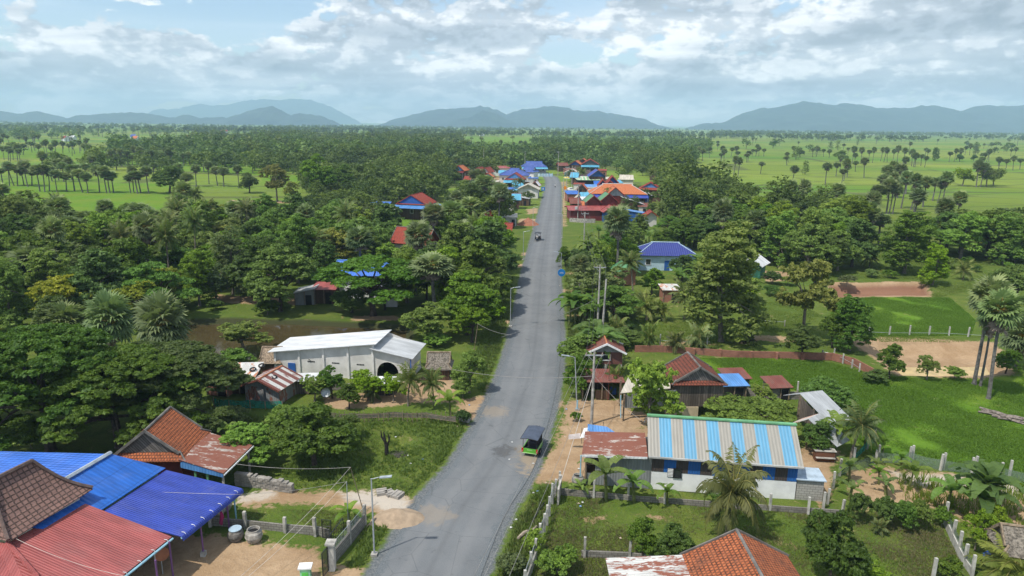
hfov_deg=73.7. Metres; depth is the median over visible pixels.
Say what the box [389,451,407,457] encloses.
ash heap
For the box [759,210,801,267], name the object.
broadleaf tree
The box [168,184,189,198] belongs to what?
coconut palm
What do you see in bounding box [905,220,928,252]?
broadleaf tree
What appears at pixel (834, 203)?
broadleaf tree
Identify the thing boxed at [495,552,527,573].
shrub
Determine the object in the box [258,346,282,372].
thatched hut
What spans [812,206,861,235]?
broadleaf tree
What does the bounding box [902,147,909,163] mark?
sugar palm
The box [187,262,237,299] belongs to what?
broadleaf tree
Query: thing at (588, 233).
banana plant
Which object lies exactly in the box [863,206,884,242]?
sugar palm
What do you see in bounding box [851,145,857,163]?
sugar palm
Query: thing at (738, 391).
door
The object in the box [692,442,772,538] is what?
coconut palm
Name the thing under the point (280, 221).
broadleaf tree
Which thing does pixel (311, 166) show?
broadleaf tree
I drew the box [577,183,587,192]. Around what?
village house
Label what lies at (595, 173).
village house
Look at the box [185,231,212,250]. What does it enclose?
broadleaf tree
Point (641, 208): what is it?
village shed
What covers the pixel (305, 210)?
sugar palm
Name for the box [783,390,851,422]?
tin shed
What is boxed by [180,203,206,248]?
coconut palm
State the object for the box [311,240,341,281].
broadleaf tree
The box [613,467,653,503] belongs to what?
banana plant
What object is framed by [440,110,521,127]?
hills
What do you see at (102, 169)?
sugar palm
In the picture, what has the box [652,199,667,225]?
coconut palm
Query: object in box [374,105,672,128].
hills
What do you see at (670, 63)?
sky
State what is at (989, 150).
sugar palm
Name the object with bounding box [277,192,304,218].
broadleaf tree
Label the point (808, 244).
broadleaf tree
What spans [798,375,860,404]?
broadleaf tree
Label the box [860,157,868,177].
sugar palm
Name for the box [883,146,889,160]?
sugar palm
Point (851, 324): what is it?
broadleaf tree
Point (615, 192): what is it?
village house
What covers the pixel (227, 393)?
brick hut
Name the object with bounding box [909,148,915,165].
sugar palm
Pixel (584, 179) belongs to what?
village house
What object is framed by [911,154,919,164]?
sugar palm
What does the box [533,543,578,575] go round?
shrub
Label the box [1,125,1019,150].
distant palm grove
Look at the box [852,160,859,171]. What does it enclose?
sugar palm
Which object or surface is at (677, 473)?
window
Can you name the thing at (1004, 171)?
acacia tree
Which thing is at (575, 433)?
power line
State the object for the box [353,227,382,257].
broadleaf tree
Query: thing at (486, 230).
broadleaf tree
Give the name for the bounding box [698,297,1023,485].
rice
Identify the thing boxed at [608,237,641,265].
broadleaf tree
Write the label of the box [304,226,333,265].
coconut palm
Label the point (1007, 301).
sugar palm
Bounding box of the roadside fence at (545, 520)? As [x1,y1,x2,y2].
[523,471,560,575]
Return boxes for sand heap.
[365,508,424,530]
[517,218,538,225]
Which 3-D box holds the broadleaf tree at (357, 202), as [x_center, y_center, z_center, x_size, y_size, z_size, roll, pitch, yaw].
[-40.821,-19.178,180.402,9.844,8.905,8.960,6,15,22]
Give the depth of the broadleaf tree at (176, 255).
115.16 m
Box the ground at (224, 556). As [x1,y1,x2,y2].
[0,122,1023,575]
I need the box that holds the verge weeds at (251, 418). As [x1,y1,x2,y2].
[186,259,581,575]
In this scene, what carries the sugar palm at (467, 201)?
on the ground at (224, 556)
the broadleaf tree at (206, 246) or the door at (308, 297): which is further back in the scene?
the broadleaf tree at (206, 246)
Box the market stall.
[580,369,624,398]
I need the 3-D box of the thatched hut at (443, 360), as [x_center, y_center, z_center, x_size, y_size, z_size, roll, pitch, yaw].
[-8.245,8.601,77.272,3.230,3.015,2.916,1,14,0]
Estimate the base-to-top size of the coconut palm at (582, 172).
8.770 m
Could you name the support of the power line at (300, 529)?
attached to the wooden pole at (347, 501)
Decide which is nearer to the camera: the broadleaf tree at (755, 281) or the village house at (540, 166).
the broadleaf tree at (755, 281)
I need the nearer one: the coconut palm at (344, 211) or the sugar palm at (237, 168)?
the coconut palm at (344, 211)
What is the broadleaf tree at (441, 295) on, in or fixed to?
on the ground at (224, 556)
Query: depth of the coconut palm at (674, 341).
86.15 m
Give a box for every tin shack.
[240,365,302,401]
[294,284,318,304]
[313,282,338,303]
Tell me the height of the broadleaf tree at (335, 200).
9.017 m
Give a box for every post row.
[822,348,860,371]
[870,325,985,336]
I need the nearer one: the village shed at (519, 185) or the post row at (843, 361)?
the post row at (843, 361)
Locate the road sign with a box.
[558,269,564,280]
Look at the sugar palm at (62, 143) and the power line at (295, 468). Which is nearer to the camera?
the power line at (295, 468)
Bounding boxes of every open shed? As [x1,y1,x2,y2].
[519,196,530,205]
[621,196,644,209]
[627,209,643,220]
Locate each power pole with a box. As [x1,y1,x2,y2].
[575,184,578,217]
[581,213,588,249]
[585,351,603,424]
[594,265,604,318]
[602,279,606,321]
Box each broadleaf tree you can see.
[0,195,30,222]
[0,213,38,244]
[0,216,7,238]
[0,229,72,291]
[0,231,16,251]
[0,238,7,260]
[0,256,28,313]
[0,258,34,332]
[0,322,157,451]
[0,366,50,428]
[5,245,61,302]
[6,343,212,448]
[12,227,50,248]
[19,208,40,220]
[21,247,70,306]
[25,206,87,227]
[25,274,94,310]
[28,294,88,324]
[33,209,69,229]
[59,219,98,266]
[61,244,126,270]
[61,248,140,305]
[61,339,255,428]
[67,210,96,220]
[72,211,86,228]
[83,211,123,249]
[85,272,123,305]
[96,208,131,246]
[100,237,154,284]
[102,230,156,249]
[107,212,131,229]
[111,280,155,329]
[116,261,202,298]
[118,202,141,210]
[120,210,166,261]
[146,242,192,274]
[146,266,180,293]
[148,235,187,256]
[150,165,185,192]
[153,213,184,243]
[165,192,194,237]
[177,200,218,247]
[177,221,221,242]
[177,248,218,305]
[178,250,220,289]
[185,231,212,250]
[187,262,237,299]
[191,201,229,221]
[201,230,248,256]
[204,199,224,221]
[207,224,235,238]
[210,225,247,294]
[210,238,248,263]
[215,217,242,226]
[217,320,273,350]
[218,421,274,464]
[225,235,301,299]
[227,212,259,223]
[231,222,260,248]
[238,172,258,192]
[241,243,317,311]
[244,209,288,238]
[250,193,278,218]
[251,230,277,260]
[257,163,289,201]
[264,207,285,223]
[264,404,303,425]
[265,401,360,466]
[273,213,316,283]
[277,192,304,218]
[277,217,291,227]
[282,181,299,194]
[299,153,336,191]
[304,219,335,258]
[305,217,320,253]
[306,253,429,316]
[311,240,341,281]
[312,227,358,259]
[314,213,327,220]
[315,198,360,212]
[315,201,339,225]
[317,365,345,398]
[322,219,342,259]
[323,414,358,429]
[330,287,375,312]
[332,163,355,188]
[333,216,391,258]
[336,383,360,408]
[342,204,372,250]
[345,199,377,215]
[349,368,384,399]
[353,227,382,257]
[364,277,409,310]
[367,202,404,232]
[374,242,400,257]
[381,247,428,302]
[382,219,402,247]
[392,244,415,257]
[398,301,449,339]
[400,275,448,287]
[403,240,437,251]
[416,247,427,299]
[425,215,464,242]
[427,246,465,306]
[429,260,485,294]
[430,226,446,234]
[435,221,473,251]
[437,269,501,335]
[439,244,454,253]
[441,240,513,297]
[449,207,473,221]
[449,298,492,342]
[450,349,487,392]
[458,220,519,270]
[473,216,516,246]
[483,215,511,247]
[484,253,507,273]
[493,215,506,227]
[555,246,571,265]
[557,333,602,368]
[562,355,591,397]
[567,262,629,315]
[568,248,591,269]
[568,296,602,320]
[575,258,605,283]
[580,285,645,319]
[591,239,612,271]
[600,231,628,252]
[605,293,630,319]
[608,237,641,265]
[616,327,642,346]
[623,223,643,245]
[626,357,685,432]
[626,516,658,555]
[631,213,648,243]
[638,268,664,294]
[650,521,696,555]
[652,228,676,241]
[653,215,678,228]
[668,219,682,244]
[668,254,692,281]
[669,217,700,245]
[678,219,777,346]
[679,209,691,218]
[685,217,705,246]
[687,269,701,277]
[689,203,734,218]
[693,204,710,220]
[693,212,721,237]
[703,217,754,236]
[723,276,761,292]
[728,196,750,212]
[732,208,766,223]
[738,289,757,305]
[744,203,775,221]
[745,211,763,252]
[747,196,770,215]
[751,222,790,260]
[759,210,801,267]
[766,200,800,257]
[769,139,777,145]
[774,258,841,324]
[780,223,842,271]
[783,324,823,351]
[795,212,811,226]
[797,206,834,261]
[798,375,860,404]
[800,508,873,575]
[801,419,835,450]
[804,234,851,268]
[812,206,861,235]
[818,197,846,215]
[818,229,863,270]
[818,312,846,347]
[823,409,858,453]
[826,221,851,238]
[832,293,877,350]
[833,150,848,158]
[842,194,873,239]
[842,218,881,266]
[876,343,906,378]
[877,209,941,273]
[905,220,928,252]
[916,242,951,285]
[916,354,941,379]
[929,211,985,248]
[932,147,939,160]
[936,210,994,258]
[956,154,963,161]
[960,508,998,550]
[963,209,1023,258]
[972,142,979,154]
[984,211,1023,264]
[988,264,1023,292]
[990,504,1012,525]
[995,349,1022,373]
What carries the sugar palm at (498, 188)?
on the ground at (224, 556)
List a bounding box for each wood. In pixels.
[0,124,1012,170]
[0,128,1023,259]
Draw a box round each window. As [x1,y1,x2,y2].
[601,354,610,360]
[645,259,650,264]
[673,468,681,478]
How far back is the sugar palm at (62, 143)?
565.87 m
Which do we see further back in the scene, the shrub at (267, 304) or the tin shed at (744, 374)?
the shrub at (267, 304)
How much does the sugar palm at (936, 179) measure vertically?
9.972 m
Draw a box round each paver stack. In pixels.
[376,487,386,496]
[384,488,395,497]
[390,489,404,499]
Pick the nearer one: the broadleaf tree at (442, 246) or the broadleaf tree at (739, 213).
the broadleaf tree at (442, 246)
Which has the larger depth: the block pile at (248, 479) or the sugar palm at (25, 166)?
the sugar palm at (25, 166)
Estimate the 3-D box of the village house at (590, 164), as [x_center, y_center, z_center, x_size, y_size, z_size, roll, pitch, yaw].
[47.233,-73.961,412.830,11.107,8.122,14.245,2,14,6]
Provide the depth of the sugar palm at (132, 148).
433.43 m
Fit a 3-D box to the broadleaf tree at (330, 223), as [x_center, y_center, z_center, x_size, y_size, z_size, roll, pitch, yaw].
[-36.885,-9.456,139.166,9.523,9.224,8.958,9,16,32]
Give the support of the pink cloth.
hanging from the garden wall at (314, 530)
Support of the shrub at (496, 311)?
on the ground at (224, 556)
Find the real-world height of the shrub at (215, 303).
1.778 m
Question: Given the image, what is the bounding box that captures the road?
[373,173,560,575]
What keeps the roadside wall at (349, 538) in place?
on the ground at (224, 556)
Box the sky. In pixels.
[0,0,1023,126]
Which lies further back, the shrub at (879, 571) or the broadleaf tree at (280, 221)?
the broadleaf tree at (280, 221)
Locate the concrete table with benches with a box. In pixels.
[813,447,836,461]
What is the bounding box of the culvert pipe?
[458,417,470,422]
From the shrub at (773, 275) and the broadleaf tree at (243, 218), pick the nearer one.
the shrub at (773, 275)
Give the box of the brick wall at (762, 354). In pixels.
[635,345,875,372]
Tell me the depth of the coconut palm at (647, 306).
100.17 m
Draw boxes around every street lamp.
[371,475,391,556]
[509,287,518,326]
[522,231,525,259]
[561,354,578,410]
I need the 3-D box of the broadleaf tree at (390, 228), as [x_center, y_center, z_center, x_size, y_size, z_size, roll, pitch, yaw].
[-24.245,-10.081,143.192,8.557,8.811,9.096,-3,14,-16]
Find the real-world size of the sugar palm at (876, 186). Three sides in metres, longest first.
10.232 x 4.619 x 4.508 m
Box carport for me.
[0,451,243,556]
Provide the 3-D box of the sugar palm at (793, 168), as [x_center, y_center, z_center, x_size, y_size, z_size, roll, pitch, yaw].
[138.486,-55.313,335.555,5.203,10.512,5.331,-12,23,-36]
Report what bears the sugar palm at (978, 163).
on the ground at (224, 556)
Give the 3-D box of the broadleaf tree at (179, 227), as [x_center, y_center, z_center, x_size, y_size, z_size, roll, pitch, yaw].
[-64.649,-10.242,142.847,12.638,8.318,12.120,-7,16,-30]
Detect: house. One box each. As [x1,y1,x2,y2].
[0,459,173,575]
[61,136,68,140]
[113,406,253,483]
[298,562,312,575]
[336,259,400,297]
[390,226,407,248]
[395,192,440,219]
[421,229,440,243]
[456,164,469,179]
[482,166,494,173]
[493,166,509,175]
[499,168,529,182]
[503,172,526,186]
[504,222,513,229]
[512,193,521,208]
[513,182,539,198]
[521,161,547,172]
[523,166,539,176]
[533,180,540,190]
[556,163,568,171]
[563,169,578,178]
[564,205,624,220]
[567,198,580,204]
[569,160,581,169]
[569,172,579,183]
[575,176,599,183]
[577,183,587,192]
[580,413,826,501]
[581,158,598,170]
[583,193,601,205]
[587,168,606,180]
[587,183,647,202]
[597,178,604,185]
[597,191,618,205]
[601,204,610,221]
[605,175,618,182]
[605,528,799,575]
[606,185,624,205]
[618,175,633,184]
[619,351,728,419]
[636,241,695,270]
[638,181,660,201]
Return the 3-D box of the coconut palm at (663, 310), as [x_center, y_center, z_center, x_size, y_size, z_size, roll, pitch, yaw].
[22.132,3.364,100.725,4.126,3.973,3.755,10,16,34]
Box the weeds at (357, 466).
[281,298,555,575]
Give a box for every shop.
[580,192,588,196]
[584,184,596,191]
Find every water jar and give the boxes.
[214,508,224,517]
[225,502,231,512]
[227,525,243,542]
[245,525,262,543]
[571,473,583,486]
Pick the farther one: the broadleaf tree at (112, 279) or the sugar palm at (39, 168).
the sugar palm at (39, 168)
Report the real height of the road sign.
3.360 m
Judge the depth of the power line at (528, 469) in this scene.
44.32 m
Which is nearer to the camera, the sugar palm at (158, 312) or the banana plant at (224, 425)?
the banana plant at (224, 425)
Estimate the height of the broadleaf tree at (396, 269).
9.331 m
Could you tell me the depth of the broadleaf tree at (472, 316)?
87.94 m
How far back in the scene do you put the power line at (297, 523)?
45.42 m
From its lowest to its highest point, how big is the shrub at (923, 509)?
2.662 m
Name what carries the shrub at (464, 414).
on the ground at (224, 556)
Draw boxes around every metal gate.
[321,519,331,538]
[321,547,328,575]
[328,518,343,545]
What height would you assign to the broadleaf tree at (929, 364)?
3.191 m
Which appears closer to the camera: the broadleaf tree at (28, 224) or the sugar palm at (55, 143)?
the broadleaf tree at (28, 224)
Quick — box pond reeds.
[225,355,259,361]
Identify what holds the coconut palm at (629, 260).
on the ground at (224, 556)
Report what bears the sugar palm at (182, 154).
on the ground at (224, 556)
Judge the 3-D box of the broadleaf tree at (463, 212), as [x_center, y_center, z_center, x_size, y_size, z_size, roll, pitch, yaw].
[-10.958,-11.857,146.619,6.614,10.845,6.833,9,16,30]
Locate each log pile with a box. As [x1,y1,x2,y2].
[517,525,536,539]
[978,407,1023,424]
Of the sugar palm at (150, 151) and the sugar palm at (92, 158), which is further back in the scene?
the sugar palm at (150, 151)
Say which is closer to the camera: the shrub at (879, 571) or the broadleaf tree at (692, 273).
the shrub at (879, 571)
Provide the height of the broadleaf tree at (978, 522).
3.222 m
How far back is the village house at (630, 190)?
234.81 m
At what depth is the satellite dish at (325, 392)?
70.20 m
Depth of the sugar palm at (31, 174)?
292.54 m
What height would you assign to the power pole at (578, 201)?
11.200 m
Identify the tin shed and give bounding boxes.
[232,362,263,393]
[295,373,321,393]
[377,376,399,395]
[658,284,678,302]
[717,367,752,387]
[718,373,749,401]
[760,375,793,399]
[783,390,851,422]
[793,413,849,448]
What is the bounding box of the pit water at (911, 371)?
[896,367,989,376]
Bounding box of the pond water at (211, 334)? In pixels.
[186,324,405,359]
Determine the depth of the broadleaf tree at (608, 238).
141.89 m
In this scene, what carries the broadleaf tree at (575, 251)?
on the ground at (224, 556)
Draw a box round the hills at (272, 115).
[56,106,343,125]
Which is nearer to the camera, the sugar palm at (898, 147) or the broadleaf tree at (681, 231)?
the broadleaf tree at (681, 231)
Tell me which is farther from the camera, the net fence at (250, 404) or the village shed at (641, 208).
the village shed at (641, 208)
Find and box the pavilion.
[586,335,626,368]
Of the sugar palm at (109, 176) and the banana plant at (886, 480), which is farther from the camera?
the sugar palm at (109, 176)
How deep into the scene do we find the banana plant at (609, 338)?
80.33 m
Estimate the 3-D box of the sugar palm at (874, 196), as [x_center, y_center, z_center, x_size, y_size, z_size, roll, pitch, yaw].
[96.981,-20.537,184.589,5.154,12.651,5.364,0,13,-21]
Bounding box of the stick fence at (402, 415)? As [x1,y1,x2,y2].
[330,410,455,422]
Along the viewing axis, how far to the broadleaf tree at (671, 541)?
43.20 m
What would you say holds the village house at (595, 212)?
on the ground at (224, 556)
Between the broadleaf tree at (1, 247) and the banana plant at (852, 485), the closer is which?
the banana plant at (852, 485)
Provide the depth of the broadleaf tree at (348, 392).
68.08 m
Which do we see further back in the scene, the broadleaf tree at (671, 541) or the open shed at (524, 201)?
the open shed at (524, 201)
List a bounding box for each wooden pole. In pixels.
[346,482,347,517]
[350,467,361,505]
[607,360,609,399]
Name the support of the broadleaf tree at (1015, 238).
on the ground at (224, 556)
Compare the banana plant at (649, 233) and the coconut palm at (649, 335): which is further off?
the banana plant at (649, 233)
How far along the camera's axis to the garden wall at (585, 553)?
45.40 m
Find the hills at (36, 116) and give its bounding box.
[0,111,65,121]
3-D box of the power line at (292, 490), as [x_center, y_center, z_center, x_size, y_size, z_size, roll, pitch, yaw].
[-15.469,13.992,47.766,7.722,0.772,0.024,0,14,-4]
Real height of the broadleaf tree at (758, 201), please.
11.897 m
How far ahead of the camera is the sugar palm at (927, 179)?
247.52 m
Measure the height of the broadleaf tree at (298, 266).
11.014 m
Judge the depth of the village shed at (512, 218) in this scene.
192.33 m
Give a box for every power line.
[17,539,122,575]
[235,481,346,494]
[239,464,348,468]
[241,469,348,575]
[249,488,340,575]
[453,369,588,377]
[474,352,586,574]
[484,356,589,575]
[509,357,600,575]
[559,380,591,486]
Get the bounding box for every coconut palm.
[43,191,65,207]
[101,218,134,247]
[144,215,181,267]
[154,207,183,235]
[163,196,190,215]
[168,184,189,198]
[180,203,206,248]
[189,185,202,201]
[195,197,218,216]
[205,231,235,288]
[232,197,256,222]
[236,195,257,215]
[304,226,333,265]
[331,198,357,225]
[362,382,380,403]
[391,359,424,405]
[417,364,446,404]
[466,210,486,230]
[515,177,526,184]
[576,169,586,175]
[604,363,629,395]
[607,311,629,329]
[617,249,645,294]
[632,287,660,324]
[639,319,660,344]
[647,168,655,177]
[648,300,673,322]
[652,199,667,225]
[659,176,675,191]
[664,331,685,354]
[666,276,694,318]
[683,320,715,354]
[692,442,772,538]
[832,399,886,458]
[861,253,878,267]
[870,516,890,536]
[952,258,975,281]
[964,528,1023,575]
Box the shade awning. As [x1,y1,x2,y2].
[569,420,613,442]
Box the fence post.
[931,557,938,575]
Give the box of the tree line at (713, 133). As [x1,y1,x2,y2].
[0,120,1023,141]
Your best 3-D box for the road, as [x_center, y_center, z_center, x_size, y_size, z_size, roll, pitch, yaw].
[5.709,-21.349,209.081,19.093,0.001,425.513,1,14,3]
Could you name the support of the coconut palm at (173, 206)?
on the ground at (224, 556)
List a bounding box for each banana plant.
[211,421,235,433]
[330,500,361,522]
[423,395,440,409]
[433,389,464,415]
[548,290,597,323]
[569,478,587,494]
[572,319,620,335]
[573,307,595,323]
[574,239,596,261]
[577,331,618,367]
[577,455,629,500]
[578,324,629,368]
[579,231,596,239]
[583,287,614,318]
[588,225,605,238]
[593,327,620,365]
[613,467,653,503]
[640,229,653,242]
[656,482,680,504]
[665,267,692,285]
[670,227,682,241]
[683,261,700,274]
[685,253,703,271]
[690,227,705,248]
[705,490,720,501]
[835,478,867,500]
[837,456,865,481]
[856,426,879,451]
[864,455,889,473]
[869,463,890,484]
[871,472,901,495]
[877,431,897,452]
[892,450,912,470]
[895,460,936,487]
[925,474,973,501]
[939,459,1023,513]
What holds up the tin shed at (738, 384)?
on the ground at (224, 556)
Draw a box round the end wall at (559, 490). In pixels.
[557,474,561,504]
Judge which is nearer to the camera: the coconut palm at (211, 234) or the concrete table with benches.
the concrete table with benches
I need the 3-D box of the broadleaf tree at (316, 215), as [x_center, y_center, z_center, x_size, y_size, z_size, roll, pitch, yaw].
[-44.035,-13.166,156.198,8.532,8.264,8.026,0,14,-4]
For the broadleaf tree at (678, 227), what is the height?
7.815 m
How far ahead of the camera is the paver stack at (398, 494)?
52.47 m
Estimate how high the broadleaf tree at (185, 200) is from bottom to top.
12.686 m
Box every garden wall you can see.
[208,511,329,538]
[561,480,845,514]
[581,536,658,558]
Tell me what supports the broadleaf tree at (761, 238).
on the ground at (224, 556)
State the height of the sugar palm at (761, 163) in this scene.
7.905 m
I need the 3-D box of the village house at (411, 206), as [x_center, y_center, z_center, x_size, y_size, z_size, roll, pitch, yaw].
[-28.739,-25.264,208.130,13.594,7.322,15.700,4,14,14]
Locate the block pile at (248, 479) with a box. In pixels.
[234,471,294,492]
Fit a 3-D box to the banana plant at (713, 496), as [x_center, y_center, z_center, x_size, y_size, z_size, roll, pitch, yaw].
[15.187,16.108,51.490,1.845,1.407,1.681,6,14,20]
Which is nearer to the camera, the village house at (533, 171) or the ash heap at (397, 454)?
the ash heap at (397, 454)
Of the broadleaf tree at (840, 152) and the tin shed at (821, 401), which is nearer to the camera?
the tin shed at (821, 401)
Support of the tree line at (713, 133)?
on the ground at (224, 556)
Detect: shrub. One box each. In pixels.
[12,432,41,448]
[171,294,192,305]
[205,300,224,309]
[220,347,256,361]
[221,405,250,422]
[251,299,280,314]
[277,301,289,307]
[423,332,451,346]
[451,379,472,397]
[454,409,470,421]
[482,305,505,317]
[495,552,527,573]
[522,528,545,554]
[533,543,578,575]
[570,411,582,419]
[616,320,635,329]
[760,271,782,282]
[763,285,779,295]
[837,274,857,285]
[846,492,872,521]
[849,559,891,575]
[861,369,889,381]
[865,268,879,276]
[868,496,895,520]
[881,270,899,276]
[892,499,920,528]
[912,498,934,527]
[932,505,954,526]
[937,555,963,575]
[943,366,967,378]
[945,257,957,264]
[961,256,973,261]
[970,265,982,269]
[1006,252,1023,262]
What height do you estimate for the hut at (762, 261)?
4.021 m
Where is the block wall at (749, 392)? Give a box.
[746,381,798,399]
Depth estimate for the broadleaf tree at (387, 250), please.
127.26 m
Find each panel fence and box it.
[538,173,552,176]
[943,501,976,575]
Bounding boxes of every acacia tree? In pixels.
[299,374,325,401]
[379,372,409,400]
[703,392,801,431]
[751,383,777,397]
[953,167,976,185]
[978,168,1002,185]
[983,168,1006,185]
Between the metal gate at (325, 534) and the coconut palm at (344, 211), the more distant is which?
the coconut palm at (344, 211)
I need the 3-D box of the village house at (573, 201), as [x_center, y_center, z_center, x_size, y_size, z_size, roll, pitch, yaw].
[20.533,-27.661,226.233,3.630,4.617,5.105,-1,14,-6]
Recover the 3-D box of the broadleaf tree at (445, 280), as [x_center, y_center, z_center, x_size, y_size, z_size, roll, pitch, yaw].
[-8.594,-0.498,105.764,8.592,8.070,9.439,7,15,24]
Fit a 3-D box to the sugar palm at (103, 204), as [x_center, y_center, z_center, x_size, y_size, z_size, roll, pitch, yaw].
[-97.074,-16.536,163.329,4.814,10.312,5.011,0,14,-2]
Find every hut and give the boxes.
[206,386,232,396]
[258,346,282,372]
[425,351,453,379]
[610,260,640,284]
[643,209,658,226]
[747,254,769,277]
[984,522,1023,575]
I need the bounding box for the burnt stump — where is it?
[381,432,389,455]
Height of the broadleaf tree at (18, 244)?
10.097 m
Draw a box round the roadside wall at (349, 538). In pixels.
[335,504,366,561]
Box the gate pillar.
[324,539,336,571]
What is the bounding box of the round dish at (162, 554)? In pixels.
[155,547,168,573]
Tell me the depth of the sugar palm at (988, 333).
75.34 m
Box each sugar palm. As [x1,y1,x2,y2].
[0,167,4,182]
[0,182,10,195]
[1,161,11,185]
[5,148,13,160]
[8,163,19,185]
[11,143,21,160]
[14,148,22,158]
[16,160,31,186]
[18,170,24,184]
[25,169,34,185]
[28,164,43,191]
[34,143,41,151]
[34,163,49,191]
[35,215,65,262]
[36,150,48,163]
[38,298,85,326]
[42,139,49,153]
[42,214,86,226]
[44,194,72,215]
[45,169,51,190]
[48,169,61,191]
[50,140,58,151]
[51,158,62,179]
[56,161,67,181]
[58,172,71,191]
[59,141,65,153]
[61,156,72,179]
[63,164,77,190]
[63,239,81,264]
[69,168,84,192]
[75,140,81,151]
[79,172,91,192]
[79,286,136,345]
[80,163,89,177]
[85,154,96,175]
[90,164,100,192]
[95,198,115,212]
[96,164,110,192]
[99,172,113,192]
[106,148,113,158]
[106,170,118,192]
[115,148,124,166]
[122,150,130,164]
[122,175,133,192]
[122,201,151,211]
[125,165,136,192]
[126,170,141,193]
[129,146,136,163]
[129,210,159,261]
[130,171,143,192]
[131,287,192,341]
[134,146,144,153]
[139,165,153,193]
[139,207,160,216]
[146,149,153,155]
[148,162,159,171]
[157,151,166,156]
[164,148,170,163]
[172,163,182,181]
[174,180,192,200]
[179,152,186,165]
[179,173,194,181]
[189,164,200,186]
[203,160,212,183]
[209,166,218,185]
[216,167,229,186]
[224,200,240,223]
[232,164,242,187]
[294,203,314,252]
[344,225,372,256]
[403,218,432,295]
[406,251,454,306]
[420,201,446,228]
[441,199,463,222]
[449,190,462,202]
[451,155,460,162]
[454,219,473,232]
[459,196,482,214]
[467,168,484,180]
[472,174,495,198]
[490,181,510,215]
[568,253,590,285]
[600,202,635,262]
[700,148,706,160]
[710,197,735,255]
[721,148,726,154]
[732,155,739,175]
[738,157,743,173]
[745,208,767,242]
[758,161,765,173]
[773,198,791,211]
[787,179,797,191]
[790,165,800,177]
[797,178,812,196]
[822,162,833,183]
[829,181,846,197]
[833,162,840,174]
[838,154,844,167]
[839,168,848,182]
[842,158,851,180]
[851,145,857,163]
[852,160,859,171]
[859,147,864,157]
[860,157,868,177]
[862,201,880,221]
[863,190,881,204]
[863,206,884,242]
[870,184,882,194]
[870,184,888,197]
[871,147,876,162]
[873,213,892,245]
[876,174,888,184]
[881,164,894,173]
[881,177,899,213]
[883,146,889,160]
[887,171,898,178]
[888,183,901,213]
[889,160,897,168]
[890,183,904,213]
[895,145,901,161]
[895,164,907,176]
[899,169,913,207]
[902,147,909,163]
[902,156,909,163]
[907,187,929,211]
[908,173,923,211]
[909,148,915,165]
[910,185,923,209]
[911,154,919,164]
[921,175,935,206]
[929,177,940,200]
[934,195,956,247]
[936,181,946,202]
[937,170,956,197]
[951,190,967,208]
[966,272,1015,384]
[972,159,984,186]
[975,287,1023,399]
[976,312,997,386]
[980,162,990,186]
[986,148,992,161]
[995,158,1003,167]
[998,310,1023,368]
[1010,155,1017,169]
[1017,158,1023,169]
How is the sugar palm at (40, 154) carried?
on the ground at (224, 556)
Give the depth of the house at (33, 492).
40.74 m
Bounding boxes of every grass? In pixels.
[185,250,1023,575]
[238,496,968,575]
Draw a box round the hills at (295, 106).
[147,99,361,123]
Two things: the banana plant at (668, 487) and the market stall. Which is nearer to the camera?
the banana plant at (668, 487)
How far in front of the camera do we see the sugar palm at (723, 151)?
512.87 m
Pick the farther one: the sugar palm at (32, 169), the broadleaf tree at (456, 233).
the sugar palm at (32, 169)
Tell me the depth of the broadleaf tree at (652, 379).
62.55 m
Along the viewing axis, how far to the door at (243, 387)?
71.98 m
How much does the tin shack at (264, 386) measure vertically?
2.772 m
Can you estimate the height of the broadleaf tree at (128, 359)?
9.260 m
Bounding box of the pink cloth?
[219,511,223,524]
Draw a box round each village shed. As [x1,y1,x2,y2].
[504,213,517,225]
[512,183,523,192]
[528,177,537,183]
[564,190,579,200]
[573,183,584,189]
[598,169,606,175]
[638,203,647,211]
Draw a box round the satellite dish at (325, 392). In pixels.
[321,388,329,396]
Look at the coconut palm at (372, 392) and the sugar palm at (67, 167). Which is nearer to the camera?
the coconut palm at (372, 392)
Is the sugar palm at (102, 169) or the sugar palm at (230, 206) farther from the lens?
the sugar palm at (102, 169)
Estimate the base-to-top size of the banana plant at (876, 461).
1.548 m
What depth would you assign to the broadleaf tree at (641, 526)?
44.59 m
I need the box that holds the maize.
[897,464,1023,527]
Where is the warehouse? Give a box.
[268,330,425,378]
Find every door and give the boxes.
[218,386,225,396]
[240,381,244,393]
[255,388,263,400]
[288,363,295,371]
[305,295,311,304]
[325,292,330,303]
[385,389,392,395]
[664,261,668,270]
[734,388,742,400]
[779,389,788,399]
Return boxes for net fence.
[213,397,282,409]
[822,466,840,508]
[838,444,1023,481]
[842,429,876,470]
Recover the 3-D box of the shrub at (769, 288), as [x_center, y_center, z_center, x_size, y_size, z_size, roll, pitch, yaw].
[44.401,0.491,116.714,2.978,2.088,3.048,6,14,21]
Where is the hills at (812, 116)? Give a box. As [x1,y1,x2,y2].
[685,101,1023,133]
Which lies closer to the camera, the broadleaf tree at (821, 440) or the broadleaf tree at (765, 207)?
the broadleaf tree at (821, 440)
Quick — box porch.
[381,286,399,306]
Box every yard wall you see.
[323,383,349,389]
[569,218,594,222]
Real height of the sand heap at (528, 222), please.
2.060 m

